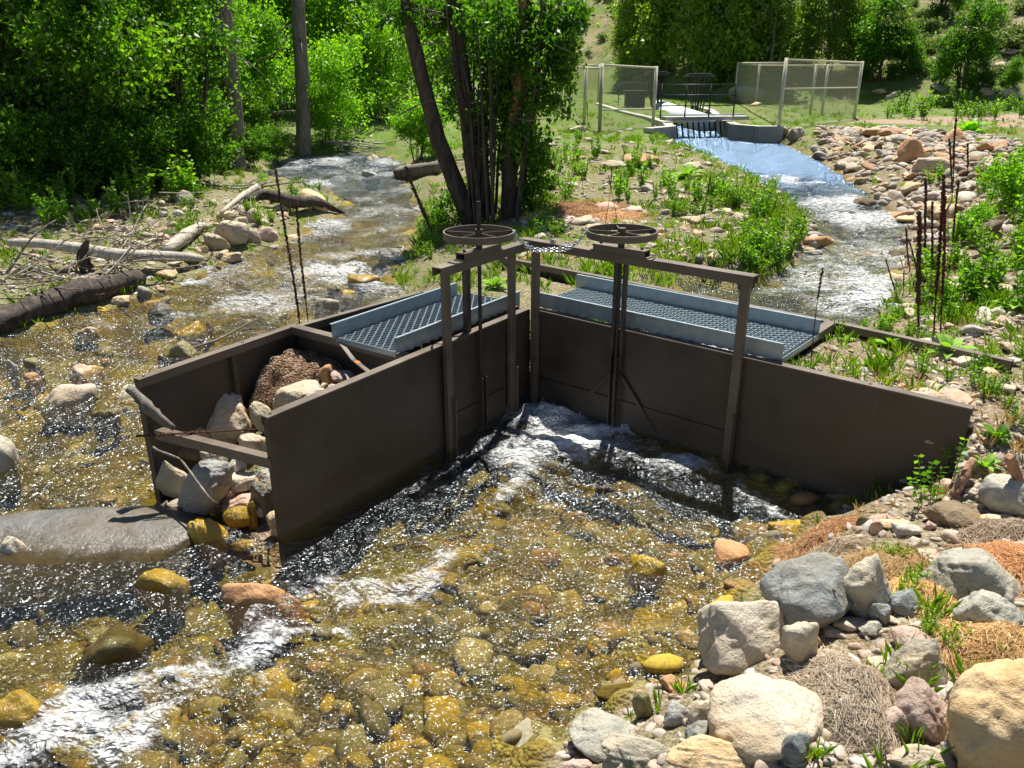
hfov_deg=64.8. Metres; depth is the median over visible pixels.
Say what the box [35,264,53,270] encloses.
flat stone
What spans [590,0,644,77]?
cottonwood
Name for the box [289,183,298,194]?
leafy weed
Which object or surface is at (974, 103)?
leafy weed
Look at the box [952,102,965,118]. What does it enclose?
leafy weed
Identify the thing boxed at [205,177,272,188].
drift stick
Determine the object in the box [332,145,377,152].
drift stick
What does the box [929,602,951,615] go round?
leafy weed
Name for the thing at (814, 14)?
cottonwood
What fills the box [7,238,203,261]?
pale log
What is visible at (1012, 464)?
wooden stake
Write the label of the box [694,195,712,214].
leafy weed
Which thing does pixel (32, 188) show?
leafy weed
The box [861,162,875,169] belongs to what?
riprap rock
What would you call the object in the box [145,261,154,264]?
flat stone
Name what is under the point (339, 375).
boulder
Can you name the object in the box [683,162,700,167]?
flat stone
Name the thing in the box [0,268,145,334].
rotten log
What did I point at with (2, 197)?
leafy weed
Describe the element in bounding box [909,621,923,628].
flat stone
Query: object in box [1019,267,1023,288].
leafy weed
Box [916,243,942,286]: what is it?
leafy weed
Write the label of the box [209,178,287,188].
drift stick
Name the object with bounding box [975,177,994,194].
leafy weed
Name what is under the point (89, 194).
leafy weed
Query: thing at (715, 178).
leafy weed
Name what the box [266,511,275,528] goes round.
cobble
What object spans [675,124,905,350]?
channel water
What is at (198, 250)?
boulder
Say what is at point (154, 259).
drift stick
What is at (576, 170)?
leafy weed
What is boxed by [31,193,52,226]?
leafy weed
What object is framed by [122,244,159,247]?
drift stick
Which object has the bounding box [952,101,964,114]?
leafy weed
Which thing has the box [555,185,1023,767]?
bank gravel
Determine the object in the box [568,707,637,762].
boulder
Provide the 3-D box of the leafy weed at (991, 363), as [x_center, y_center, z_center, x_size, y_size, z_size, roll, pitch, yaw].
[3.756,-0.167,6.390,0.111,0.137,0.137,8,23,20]
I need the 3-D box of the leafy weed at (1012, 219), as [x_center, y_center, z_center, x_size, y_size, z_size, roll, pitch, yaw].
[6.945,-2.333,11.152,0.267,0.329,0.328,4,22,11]
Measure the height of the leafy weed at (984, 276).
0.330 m
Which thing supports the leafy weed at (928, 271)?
on the ground at (134, 340)
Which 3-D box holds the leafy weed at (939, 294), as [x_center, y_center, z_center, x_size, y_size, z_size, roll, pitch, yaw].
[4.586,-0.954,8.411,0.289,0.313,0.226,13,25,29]
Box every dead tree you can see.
[203,0,269,169]
[254,0,311,156]
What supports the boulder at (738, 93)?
on the ground at (134, 340)
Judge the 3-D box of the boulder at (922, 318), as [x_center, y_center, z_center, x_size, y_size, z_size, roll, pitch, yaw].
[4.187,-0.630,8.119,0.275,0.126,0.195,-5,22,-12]
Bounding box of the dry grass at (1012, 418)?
[0,106,1023,571]
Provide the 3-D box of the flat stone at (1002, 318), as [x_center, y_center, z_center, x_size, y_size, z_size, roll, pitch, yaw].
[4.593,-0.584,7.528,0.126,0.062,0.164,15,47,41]
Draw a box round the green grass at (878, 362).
[0,2,1023,767]
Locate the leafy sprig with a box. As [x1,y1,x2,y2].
[906,437,969,504]
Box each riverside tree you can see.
[0,0,127,116]
[0,0,215,172]
[0,3,41,96]
[1,0,187,125]
[34,0,229,163]
[61,0,251,178]
[152,0,279,153]
[153,12,267,138]
[193,0,285,85]
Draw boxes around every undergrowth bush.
[0,90,56,197]
[0,98,83,197]
[0,107,92,193]
[2,65,98,171]
[7,97,117,199]
[8,71,71,163]
[32,80,150,175]
[48,117,151,195]
[57,95,181,188]
[83,77,200,166]
[110,105,194,188]
[138,103,236,183]
[152,74,248,166]
[236,118,275,169]
[257,121,293,159]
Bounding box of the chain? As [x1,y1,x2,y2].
[512,230,585,252]
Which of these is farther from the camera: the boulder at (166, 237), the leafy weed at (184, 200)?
the leafy weed at (184, 200)
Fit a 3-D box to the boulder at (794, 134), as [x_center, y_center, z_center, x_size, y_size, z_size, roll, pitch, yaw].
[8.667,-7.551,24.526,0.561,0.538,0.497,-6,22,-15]
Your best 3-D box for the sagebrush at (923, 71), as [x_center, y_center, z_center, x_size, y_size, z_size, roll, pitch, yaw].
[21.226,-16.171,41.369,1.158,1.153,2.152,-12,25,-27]
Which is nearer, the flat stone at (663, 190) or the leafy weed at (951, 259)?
the leafy weed at (951, 259)
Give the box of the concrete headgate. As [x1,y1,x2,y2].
[594,100,783,142]
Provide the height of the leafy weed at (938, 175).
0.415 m
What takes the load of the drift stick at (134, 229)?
on the pale log at (109, 253)
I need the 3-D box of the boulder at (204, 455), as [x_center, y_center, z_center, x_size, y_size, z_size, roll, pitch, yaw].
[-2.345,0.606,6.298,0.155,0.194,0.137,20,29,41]
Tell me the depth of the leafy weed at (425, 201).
14.97 m
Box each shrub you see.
[392,177,575,234]
[959,201,998,228]
[973,144,1023,213]
[1000,123,1023,162]
[1009,221,1023,245]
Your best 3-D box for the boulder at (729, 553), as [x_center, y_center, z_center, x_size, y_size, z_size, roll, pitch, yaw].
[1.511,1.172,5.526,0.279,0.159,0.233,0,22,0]
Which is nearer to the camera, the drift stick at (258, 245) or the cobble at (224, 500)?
the cobble at (224, 500)
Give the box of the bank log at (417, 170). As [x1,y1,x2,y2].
[393,160,441,178]
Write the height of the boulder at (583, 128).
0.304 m
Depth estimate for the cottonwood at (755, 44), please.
44.41 m
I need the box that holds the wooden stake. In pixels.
[1003,453,1023,481]
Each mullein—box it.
[482,276,506,291]
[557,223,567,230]
[637,161,652,169]
[666,164,705,178]
[868,338,905,346]
[928,333,979,358]
[953,117,991,133]
[974,454,1002,471]
[979,423,1013,443]
[989,296,1023,308]
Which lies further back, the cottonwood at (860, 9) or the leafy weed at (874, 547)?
the cottonwood at (860, 9)
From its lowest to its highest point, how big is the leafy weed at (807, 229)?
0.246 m
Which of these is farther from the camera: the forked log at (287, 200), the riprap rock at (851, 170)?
the riprap rock at (851, 170)
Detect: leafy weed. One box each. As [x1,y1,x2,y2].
[0,160,29,209]
[0,166,26,210]
[0,185,6,209]
[14,181,32,212]
[24,183,45,206]
[26,175,39,203]
[29,175,47,200]
[31,187,62,225]
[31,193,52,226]
[40,181,52,200]
[43,165,56,194]
[44,171,68,206]
[50,187,69,223]
[53,163,76,205]
[70,200,86,219]
[82,179,97,199]
[83,193,99,218]
[101,177,127,215]
[101,183,113,208]
[112,162,132,199]
[123,181,135,202]
[126,151,155,197]
[131,167,155,204]
[157,155,180,200]
[175,150,197,191]
[178,208,197,224]
[179,195,186,205]
[184,175,198,195]
[187,193,195,207]
[197,179,205,195]
[240,199,252,211]
[246,199,262,212]
[253,175,263,186]
[253,207,261,224]
[259,168,267,184]
[261,206,275,220]
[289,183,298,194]
[315,181,322,191]
[409,244,424,257]
[415,223,424,233]
[416,226,428,241]
[417,200,429,214]
[421,230,432,244]
[422,240,432,249]
[422,241,434,257]
[423,221,439,237]
[428,229,442,246]
[524,208,547,229]
[529,195,548,211]
[532,218,546,233]
[538,209,551,223]
[540,200,557,215]
[545,172,558,188]
[545,216,557,230]
[547,217,563,235]
[551,147,558,163]
[552,204,559,213]
[556,157,564,172]
[557,173,563,188]
[559,181,571,199]
[562,136,570,154]
[562,147,568,160]
[564,172,578,196]
[569,151,577,162]
[570,139,579,154]
[573,127,581,143]
[573,158,582,175]
[574,146,581,162]
[578,156,589,178]
[590,135,602,159]
[611,167,626,198]
[621,174,628,191]
[623,166,629,180]
[623,183,633,201]
[624,150,638,177]
[631,142,644,167]
[633,139,642,152]
[633,163,648,186]
[645,152,654,166]
[651,181,660,197]
[652,144,657,155]
[655,177,665,186]
[660,164,674,189]
[665,172,678,196]
[667,196,679,215]
[668,182,682,198]
[672,197,688,213]
[680,203,692,215]
[683,177,690,192]
[684,175,700,193]
[686,201,697,214]
[691,173,704,194]
[691,185,700,201]
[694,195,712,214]
[695,181,707,202]
[705,173,721,198]
[706,182,719,197]
[707,192,715,208]
[710,171,723,186]
[714,195,725,208]
[716,172,730,188]
[716,183,737,204]
[716,185,734,202]
[729,176,746,193]
[729,189,743,206]
[731,193,744,208]
[735,186,750,198]
[735,188,749,206]
[736,244,759,266]
[737,237,752,258]
[739,228,753,246]
[740,221,756,238]
[741,172,759,189]
[742,185,757,201]
[742,215,759,227]
[742,219,753,233]
[744,193,758,213]
[746,179,765,194]
[747,223,766,251]
[747,247,759,270]
[749,244,763,267]
[751,223,771,255]
[751,227,773,248]
[753,201,763,218]
[755,188,772,214]
[755,218,766,230]
[756,255,772,272]
[758,185,774,199]
[760,245,778,268]
[763,227,783,249]
[764,184,777,195]
[765,194,785,214]
[765,238,778,258]
[766,177,781,191]
[766,236,788,255]
[768,174,781,189]
[770,214,785,236]
[770,240,790,262]
[771,190,783,203]
[773,221,790,237]
[773,226,785,245]
[778,209,791,220]
[783,230,799,259]
[785,195,798,206]
[786,211,810,227]
[789,224,807,243]
[791,220,806,235]
[792,211,811,228]
[794,204,807,217]
[795,228,809,238]
[833,319,846,336]
[858,317,870,326]
[863,540,885,551]
[873,313,890,330]
[875,309,896,324]
[882,312,900,331]
[883,540,902,552]
[885,105,894,117]
[886,539,903,557]
[887,96,903,113]
[889,288,905,301]
[891,576,917,594]
[894,304,902,318]
[895,542,916,555]
[896,89,912,106]
[899,569,925,589]
[902,101,909,115]
[902,101,918,118]
[902,317,916,330]
[902,568,919,580]
[903,323,913,336]
[904,562,923,578]
[910,350,938,375]
[911,249,930,279]
[913,241,942,259]
[914,326,926,338]
[915,344,936,361]
[915,558,933,576]
[916,90,933,119]
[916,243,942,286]
[917,595,942,624]
[919,306,931,317]
[920,287,931,306]
[920,328,936,337]
[920,611,942,635]
[921,260,954,291]
[922,269,950,305]
[923,167,936,182]
[927,91,939,110]
[927,252,948,279]
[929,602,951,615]
[935,161,947,183]
[935,618,973,640]
[936,300,950,315]
[937,278,962,304]
[938,89,955,107]
[940,268,969,304]
[940,629,970,647]
[941,245,970,268]
[942,362,956,380]
[945,294,961,320]
[946,194,961,203]
[946,212,973,244]
[946,234,967,262]
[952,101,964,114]
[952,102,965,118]
[955,211,971,243]
[956,242,993,299]
[958,84,972,104]
[960,100,973,116]
[960,214,982,240]
[960,255,993,302]
[964,350,988,371]
[965,102,978,118]
[965,215,982,246]
[967,363,991,386]
[968,97,981,117]
[970,227,987,248]
[971,223,989,237]
[972,370,998,397]
[973,227,1012,258]
[973,264,989,288]
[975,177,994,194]
[976,100,986,118]
[978,163,1004,181]
[978,195,995,219]
[978,293,991,306]
[979,226,990,246]
[981,99,996,116]
[981,240,999,258]
[981,354,993,366]
[982,246,1012,288]
[984,373,1005,389]
[985,186,996,198]
[986,376,1006,397]
[988,97,1004,119]
[989,252,1012,274]
[991,428,1009,446]
[997,93,1014,109]
[998,367,1016,382]
[1000,247,1015,270]
[1000,390,1023,408]
[1005,204,1021,224]
[1007,399,1023,426]
[1008,95,1019,105]
[1008,228,1019,248]
[1011,239,1023,271]
[1011,244,1023,286]
[1011,270,1023,308]
[1012,98,1022,112]
[1014,194,1023,222]
[1014,232,1023,264]
[1014,336,1023,357]
[1017,95,1023,117]
[1019,200,1023,225]
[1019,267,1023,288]
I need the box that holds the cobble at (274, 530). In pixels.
[272,527,276,536]
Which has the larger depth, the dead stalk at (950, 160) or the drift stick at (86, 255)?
the dead stalk at (950, 160)
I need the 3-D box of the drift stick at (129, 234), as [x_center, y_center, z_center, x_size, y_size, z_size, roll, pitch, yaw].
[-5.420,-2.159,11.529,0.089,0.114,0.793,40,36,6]
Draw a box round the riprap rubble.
[804,125,1023,278]
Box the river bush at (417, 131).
[379,92,456,161]
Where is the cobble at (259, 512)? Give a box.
[256,507,262,516]
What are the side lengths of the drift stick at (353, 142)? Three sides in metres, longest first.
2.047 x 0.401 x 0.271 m
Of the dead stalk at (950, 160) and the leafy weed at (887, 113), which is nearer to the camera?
the dead stalk at (950, 160)
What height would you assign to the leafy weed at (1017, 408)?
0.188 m
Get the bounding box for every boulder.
[0,435,20,498]
[0,506,220,609]
[0,689,79,745]
[1,536,25,554]
[7,360,19,391]
[23,357,46,386]
[24,372,43,400]
[41,383,96,426]
[64,214,74,223]
[70,363,102,390]
[71,626,153,688]
[73,327,100,343]
[91,409,121,443]
[96,306,106,313]
[110,295,129,304]
[124,240,153,249]
[134,568,190,615]
[137,285,151,301]
[147,302,176,326]
[152,233,169,241]
[155,461,186,497]
[158,354,167,368]
[160,500,168,506]
[165,340,199,364]
[166,261,182,265]
[166,498,179,507]
[173,190,194,203]
[175,321,207,351]
[177,446,201,460]
[177,458,233,514]
[186,250,199,264]
[187,517,228,570]
[194,247,201,253]
[194,427,210,437]
[200,451,221,459]
[201,245,207,252]
[203,232,230,249]
[206,320,214,339]
[206,392,250,443]
[213,252,224,258]
[214,220,249,244]
[216,210,236,220]
[218,457,227,461]
[220,253,242,262]
[221,492,256,511]
[221,583,306,638]
[222,506,252,528]
[225,488,235,497]
[229,459,246,471]
[230,471,255,493]
[230,539,257,551]
[235,205,245,215]
[237,217,247,224]
[238,433,266,451]
[246,208,257,221]
[247,228,260,244]
[247,501,258,530]
[249,401,270,432]
[250,480,273,523]
[254,364,268,391]
[255,467,269,482]
[258,226,277,241]
[259,218,269,224]
[268,245,278,249]
[272,379,321,408]
[273,204,291,210]
[288,234,302,241]
[299,189,327,211]
[314,298,339,319]
[319,363,338,384]
[327,283,343,299]
[330,370,355,381]
[338,289,357,310]
[347,274,382,292]
[361,170,376,176]
[367,154,378,158]
[562,759,592,767]
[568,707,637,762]
[570,125,586,132]
[596,682,632,699]
[601,732,668,767]
[602,757,626,767]
[603,160,626,167]
[622,154,658,165]
[625,554,666,593]
[632,691,653,719]
[660,674,686,692]
[663,700,688,726]
[665,734,753,767]
[684,720,708,738]
[688,699,708,722]
[697,600,785,675]
[707,673,824,764]
[714,538,751,568]
[729,86,764,102]
[759,552,853,628]
[768,520,797,537]
[778,732,810,765]
[781,621,818,664]
[783,126,788,137]
[786,127,805,142]
[833,617,864,631]
[844,553,890,617]
[851,198,876,211]
[856,515,869,525]
[858,619,881,635]
[859,129,905,136]
[859,251,881,256]
[868,603,890,624]
[869,513,901,520]
[869,521,882,534]
[877,519,909,529]
[882,637,947,687]
[882,744,956,767]
[883,134,910,142]
[886,706,908,742]
[889,587,922,617]
[890,625,930,646]
[891,522,921,535]
[892,676,948,742]
[897,138,924,162]
[907,536,922,547]
[911,315,939,326]
[917,548,1023,604]
[923,500,980,529]
[923,521,936,529]
[932,478,950,493]
[940,740,956,761]
[944,658,1023,767]
[952,589,1023,627]
[955,461,976,469]
[957,356,977,366]
[963,487,977,495]
[978,473,1023,515]
[980,514,1010,519]
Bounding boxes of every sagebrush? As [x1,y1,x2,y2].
[594,32,609,41]
[880,63,904,77]
[896,7,920,16]
[897,10,909,20]
[904,0,924,6]
[909,10,921,18]
[911,58,935,77]
[912,16,945,31]
[913,18,923,30]
[915,7,932,16]
[918,32,930,38]
[920,16,949,31]
[920,38,937,52]
[923,12,941,19]
[929,35,947,50]
[934,46,946,57]
[936,9,955,21]
[951,0,969,11]
[961,0,985,13]
[962,61,977,73]
[990,14,1015,28]
[992,62,1023,75]
[995,24,1023,37]
[997,21,1023,33]
[998,40,1022,50]
[1001,29,1023,49]
[1003,0,1023,14]
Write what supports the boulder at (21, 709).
on the ground at (134, 340)
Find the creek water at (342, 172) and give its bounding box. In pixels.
[0,152,770,763]
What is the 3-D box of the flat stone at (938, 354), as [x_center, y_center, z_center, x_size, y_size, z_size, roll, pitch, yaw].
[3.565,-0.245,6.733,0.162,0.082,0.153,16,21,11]
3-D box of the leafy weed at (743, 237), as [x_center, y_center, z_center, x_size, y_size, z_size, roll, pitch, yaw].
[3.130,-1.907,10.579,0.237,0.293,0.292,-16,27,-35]
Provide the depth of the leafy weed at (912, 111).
29.95 m
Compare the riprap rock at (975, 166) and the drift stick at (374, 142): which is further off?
the drift stick at (374, 142)
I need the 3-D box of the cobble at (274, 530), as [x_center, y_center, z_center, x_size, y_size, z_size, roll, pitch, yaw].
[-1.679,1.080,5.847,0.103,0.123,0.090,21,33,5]
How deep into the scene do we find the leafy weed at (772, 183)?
14.23 m
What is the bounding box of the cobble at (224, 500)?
[221,497,235,504]
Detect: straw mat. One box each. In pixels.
[504,199,638,222]
[517,245,593,260]
[579,209,652,224]
[743,527,881,595]
[748,514,867,565]
[781,635,910,767]
[839,541,938,580]
[888,576,957,625]
[918,613,1023,677]
[936,509,1023,547]
[938,539,1023,599]
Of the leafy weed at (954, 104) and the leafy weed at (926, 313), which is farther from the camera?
the leafy weed at (954, 104)
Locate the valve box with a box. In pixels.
[624,90,646,107]
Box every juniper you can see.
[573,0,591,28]
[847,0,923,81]
[885,17,934,79]
[919,0,970,17]
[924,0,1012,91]
[929,60,952,85]
[972,59,998,93]
[995,55,1023,92]
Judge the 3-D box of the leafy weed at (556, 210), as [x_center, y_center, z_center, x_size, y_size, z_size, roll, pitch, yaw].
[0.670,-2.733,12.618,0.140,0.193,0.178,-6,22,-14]
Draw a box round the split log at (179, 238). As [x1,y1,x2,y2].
[160,222,206,251]
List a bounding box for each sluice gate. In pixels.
[432,201,529,482]
[520,223,758,474]
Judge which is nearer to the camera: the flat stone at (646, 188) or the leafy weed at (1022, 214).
the leafy weed at (1022, 214)
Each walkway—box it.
[330,282,520,356]
[540,274,821,361]
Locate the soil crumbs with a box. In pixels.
[247,348,343,428]
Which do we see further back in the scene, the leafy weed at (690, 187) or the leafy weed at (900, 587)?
the leafy weed at (690, 187)
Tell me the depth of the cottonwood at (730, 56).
44.90 m
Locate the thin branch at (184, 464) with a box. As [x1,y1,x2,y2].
[152,446,217,503]
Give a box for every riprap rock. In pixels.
[802,236,833,246]
[803,250,823,255]
[832,146,843,150]
[834,134,840,140]
[836,157,850,163]
[837,141,845,146]
[839,136,851,142]
[843,167,860,173]
[844,140,866,152]
[844,163,858,168]
[847,157,860,162]
[852,128,861,134]
[853,151,868,156]
[853,177,867,184]
[861,141,872,149]
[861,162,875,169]
[862,144,874,152]
[874,143,881,149]
[875,149,886,155]
[875,182,888,189]
[877,130,891,136]
[880,272,901,283]
[885,211,915,220]
[888,190,903,200]
[889,249,905,258]
[890,230,902,233]
[892,233,905,238]
[896,215,916,221]
[899,181,921,194]
[905,172,916,177]
[911,157,957,173]
[912,210,927,219]
[923,143,941,147]
[923,147,932,152]
[923,201,939,209]
[924,152,931,157]
[927,203,961,219]
[927,206,936,213]
[934,144,947,151]
[934,151,955,163]
[936,218,956,229]
[939,194,954,202]
[944,127,966,141]
[954,147,965,150]
[957,142,972,146]
[957,170,969,175]
[957,205,965,212]
[960,177,969,181]
[963,151,988,161]
[968,147,976,152]
[969,156,983,160]
[972,165,984,172]
[977,142,993,150]
[977,220,1002,239]
[983,215,1007,222]
[992,140,1007,149]
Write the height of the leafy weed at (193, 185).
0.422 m
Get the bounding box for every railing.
[618,81,658,105]
[660,83,736,117]
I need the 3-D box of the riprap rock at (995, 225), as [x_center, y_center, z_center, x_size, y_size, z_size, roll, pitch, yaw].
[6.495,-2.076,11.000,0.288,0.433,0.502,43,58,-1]
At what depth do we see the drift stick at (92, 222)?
10.59 m
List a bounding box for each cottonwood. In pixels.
[360,0,599,224]
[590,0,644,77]
[601,7,633,82]
[618,0,672,78]
[618,0,689,76]
[623,0,681,89]
[661,0,705,80]
[671,0,746,93]
[681,0,745,93]
[698,0,786,81]
[715,0,807,76]
[738,0,811,75]
[785,0,843,71]
[811,0,860,69]
[830,0,877,74]
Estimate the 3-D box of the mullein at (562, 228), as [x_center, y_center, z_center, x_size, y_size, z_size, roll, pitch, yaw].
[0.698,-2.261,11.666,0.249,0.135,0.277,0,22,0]
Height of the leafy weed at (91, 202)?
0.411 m
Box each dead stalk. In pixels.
[135,428,253,437]
[275,169,299,323]
[295,199,308,321]
[404,166,435,242]
[605,167,612,223]
[701,176,710,249]
[810,267,823,360]
[885,259,897,298]
[902,270,904,291]
[905,228,909,271]
[907,239,920,286]
[915,211,922,332]
[923,178,927,248]
[930,201,933,264]
[933,175,945,333]
[940,181,946,329]
[948,138,953,196]
[952,118,957,182]
[952,182,959,245]
[966,143,968,175]
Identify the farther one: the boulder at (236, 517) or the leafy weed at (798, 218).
the leafy weed at (798, 218)
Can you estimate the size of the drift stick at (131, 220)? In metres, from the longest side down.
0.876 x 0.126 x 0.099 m
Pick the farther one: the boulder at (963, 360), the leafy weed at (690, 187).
the leafy weed at (690, 187)
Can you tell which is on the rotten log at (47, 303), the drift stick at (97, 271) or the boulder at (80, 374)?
the drift stick at (97, 271)
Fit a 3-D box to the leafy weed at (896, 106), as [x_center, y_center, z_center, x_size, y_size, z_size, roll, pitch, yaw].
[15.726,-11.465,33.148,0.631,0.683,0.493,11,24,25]
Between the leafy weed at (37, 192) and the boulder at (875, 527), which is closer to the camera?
the boulder at (875, 527)
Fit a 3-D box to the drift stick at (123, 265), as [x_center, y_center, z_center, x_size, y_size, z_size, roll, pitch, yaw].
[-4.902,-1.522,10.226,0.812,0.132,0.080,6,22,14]
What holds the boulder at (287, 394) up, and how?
on the cobble
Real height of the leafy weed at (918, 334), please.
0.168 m
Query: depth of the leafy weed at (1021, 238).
8.85 m
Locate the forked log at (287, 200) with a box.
[242,189,344,213]
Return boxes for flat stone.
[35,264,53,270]
[59,228,66,232]
[93,224,106,229]
[96,212,109,220]
[106,219,123,222]
[137,226,150,231]
[137,232,152,235]
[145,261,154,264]
[152,267,177,278]
[156,227,168,231]
[180,206,200,212]
[222,199,230,204]
[276,211,288,215]
[564,216,575,223]
[569,218,586,224]
[579,215,592,219]
[584,137,592,141]
[585,223,598,228]
[596,202,618,207]
[600,149,608,153]
[622,205,643,211]
[637,184,654,191]
[657,186,666,194]
[680,216,703,223]
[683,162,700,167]
[693,229,704,235]
[698,679,715,690]
[707,252,717,263]
[710,227,723,232]
[722,207,731,212]
[733,212,748,221]
[749,102,761,105]
[829,345,837,350]
[866,656,885,667]
[872,88,886,93]
[886,90,898,98]
[888,615,901,624]
[898,303,915,310]
[904,307,916,317]
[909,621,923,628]
[910,387,946,398]
[911,203,923,209]
[917,548,939,559]
[919,338,939,342]
[927,384,943,392]
[931,83,947,91]
[933,352,943,356]
[934,377,945,382]
[940,388,977,410]
[944,322,955,329]
[945,683,953,695]
[948,358,957,364]
[949,381,962,386]
[959,325,990,333]
[971,392,983,397]
[973,306,996,323]
[976,367,998,375]
[978,85,994,95]
[990,320,1001,326]
[991,307,1005,315]
[993,62,1005,67]
[993,383,1016,393]
[996,315,1010,323]
[997,284,1012,296]
[1000,88,1021,96]
[1000,341,1023,355]
[1002,48,1017,53]
[1004,381,1021,388]
[1007,357,1021,365]
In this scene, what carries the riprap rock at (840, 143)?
on the ground at (134, 340)
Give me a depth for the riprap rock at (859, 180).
16.59 m
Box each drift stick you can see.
[0,244,57,263]
[0,282,36,284]
[1,250,56,283]
[4,276,34,289]
[5,217,55,274]
[11,276,65,281]
[12,262,76,277]
[14,242,63,275]
[18,275,60,278]
[22,262,61,274]
[41,271,110,279]
[51,253,97,276]
[53,287,85,290]
[67,253,75,275]
[80,215,101,242]
[81,234,110,261]
[81,237,116,241]
[83,261,116,277]
[91,239,131,275]
[93,208,105,235]
[98,208,139,221]
[98,223,129,244]
[99,241,145,276]
[100,261,152,268]
[103,199,153,206]
[104,229,142,246]
[105,246,132,274]
[106,229,142,231]
[110,224,153,243]
[115,259,145,276]
[120,192,139,239]
[120,195,148,210]
[121,235,160,243]
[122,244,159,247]
[125,205,145,256]
[129,255,186,262]
[137,252,165,257]
[141,210,168,230]
[145,231,171,242]
[146,264,202,270]
[147,228,175,245]
[153,241,190,249]
[158,192,201,192]
[166,197,200,204]
[193,318,256,348]
[197,220,232,227]
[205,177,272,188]
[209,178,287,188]
[243,243,276,248]
[261,181,309,188]
[323,140,388,147]
[329,142,382,147]
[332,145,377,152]
[339,143,392,152]
[350,137,405,143]
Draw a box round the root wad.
[76,238,94,270]
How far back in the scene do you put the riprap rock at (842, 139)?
21.69 m
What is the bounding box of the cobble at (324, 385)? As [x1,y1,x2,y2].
[320,383,327,388]
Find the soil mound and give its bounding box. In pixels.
[247,349,341,432]
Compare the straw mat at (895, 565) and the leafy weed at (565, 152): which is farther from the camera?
the leafy weed at (565, 152)
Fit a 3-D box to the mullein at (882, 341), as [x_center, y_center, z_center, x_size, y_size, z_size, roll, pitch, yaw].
[3.254,-0.367,6.943,0.359,0.100,0.292,0,22,0]
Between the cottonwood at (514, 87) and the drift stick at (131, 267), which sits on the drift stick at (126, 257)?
the drift stick at (131, 267)
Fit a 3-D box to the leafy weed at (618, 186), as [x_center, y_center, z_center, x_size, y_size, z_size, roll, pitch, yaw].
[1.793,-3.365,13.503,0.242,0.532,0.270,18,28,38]
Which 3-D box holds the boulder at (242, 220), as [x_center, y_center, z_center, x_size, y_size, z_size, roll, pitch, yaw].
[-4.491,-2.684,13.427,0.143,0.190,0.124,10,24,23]
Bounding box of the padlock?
[550,236,555,244]
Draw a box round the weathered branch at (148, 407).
[125,385,175,430]
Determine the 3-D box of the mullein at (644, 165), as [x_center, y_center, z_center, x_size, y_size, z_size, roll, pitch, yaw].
[2.727,-4.597,16.890,0.476,0.200,0.570,0,22,0]
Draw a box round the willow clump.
[346,27,407,114]
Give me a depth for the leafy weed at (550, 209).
12.44 m
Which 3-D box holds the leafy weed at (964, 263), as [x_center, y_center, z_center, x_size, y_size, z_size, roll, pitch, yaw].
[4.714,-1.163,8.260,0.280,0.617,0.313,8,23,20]
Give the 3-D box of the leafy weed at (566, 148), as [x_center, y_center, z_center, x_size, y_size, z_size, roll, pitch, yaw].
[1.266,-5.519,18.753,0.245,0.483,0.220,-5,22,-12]
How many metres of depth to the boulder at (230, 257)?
12.10 m
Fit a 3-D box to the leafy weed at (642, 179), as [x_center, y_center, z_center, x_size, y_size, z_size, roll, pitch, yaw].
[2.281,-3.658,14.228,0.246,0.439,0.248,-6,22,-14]
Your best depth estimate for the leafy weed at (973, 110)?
29.85 m
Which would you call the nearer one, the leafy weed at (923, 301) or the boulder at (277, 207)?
the leafy weed at (923, 301)
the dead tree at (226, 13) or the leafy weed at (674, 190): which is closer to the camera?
the leafy weed at (674, 190)
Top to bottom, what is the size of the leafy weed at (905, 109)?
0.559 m
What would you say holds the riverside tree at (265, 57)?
on the ground at (134, 340)
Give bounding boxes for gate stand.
[644,71,670,107]
[683,73,715,110]
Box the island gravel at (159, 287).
[0,132,805,295]
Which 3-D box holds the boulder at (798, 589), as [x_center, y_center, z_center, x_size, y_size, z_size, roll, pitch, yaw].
[1.534,1.116,4.224,0.416,0.426,0.445,-19,29,-40]
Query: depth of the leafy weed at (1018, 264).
8.36 m
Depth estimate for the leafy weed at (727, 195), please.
12.82 m
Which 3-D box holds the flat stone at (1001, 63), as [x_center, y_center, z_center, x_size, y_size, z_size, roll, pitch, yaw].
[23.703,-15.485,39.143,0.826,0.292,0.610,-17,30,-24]
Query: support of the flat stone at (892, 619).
on the ground at (134, 340)
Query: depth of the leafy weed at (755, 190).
13.15 m
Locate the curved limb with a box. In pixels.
[219,184,260,214]
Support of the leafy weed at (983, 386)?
on the ground at (134, 340)
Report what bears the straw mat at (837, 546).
on the ground at (134, 340)
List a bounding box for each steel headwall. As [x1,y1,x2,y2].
[133,290,529,572]
[499,257,1013,501]
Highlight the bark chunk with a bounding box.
[949,457,976,498]
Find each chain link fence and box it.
[555,66,603,130]
[564,64,599,100]
[598,63,657,129]
[735,62,783,120]
[735,63,859,116]
[777,58,863,125]
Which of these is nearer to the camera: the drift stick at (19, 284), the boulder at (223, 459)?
the boulder at (223, 459)
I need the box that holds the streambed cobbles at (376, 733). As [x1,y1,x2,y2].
[0,195,821,767]
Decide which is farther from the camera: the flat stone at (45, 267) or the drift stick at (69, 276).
the flat stone at (45, 267)
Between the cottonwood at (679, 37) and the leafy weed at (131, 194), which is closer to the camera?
the leafy weed at (131, 194)
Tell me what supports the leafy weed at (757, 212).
on the ground at (134, 340)
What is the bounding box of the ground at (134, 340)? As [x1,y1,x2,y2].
[0,0,1023,767]
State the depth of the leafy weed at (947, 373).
6.18 m
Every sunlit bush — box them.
[234,0,294,127]
[236,0,331,113]
[241,0,293,112]
[242,81,289,152]
[256,0,401,118]
[265,23,384,153]
[292,76,345,148]
[305,0,401,116]
[332,0,444,121]
[370,0,423,108]
[377,0,479,111]
[400,41,450,99]
[434,0,512,99]
[470,0,508,74]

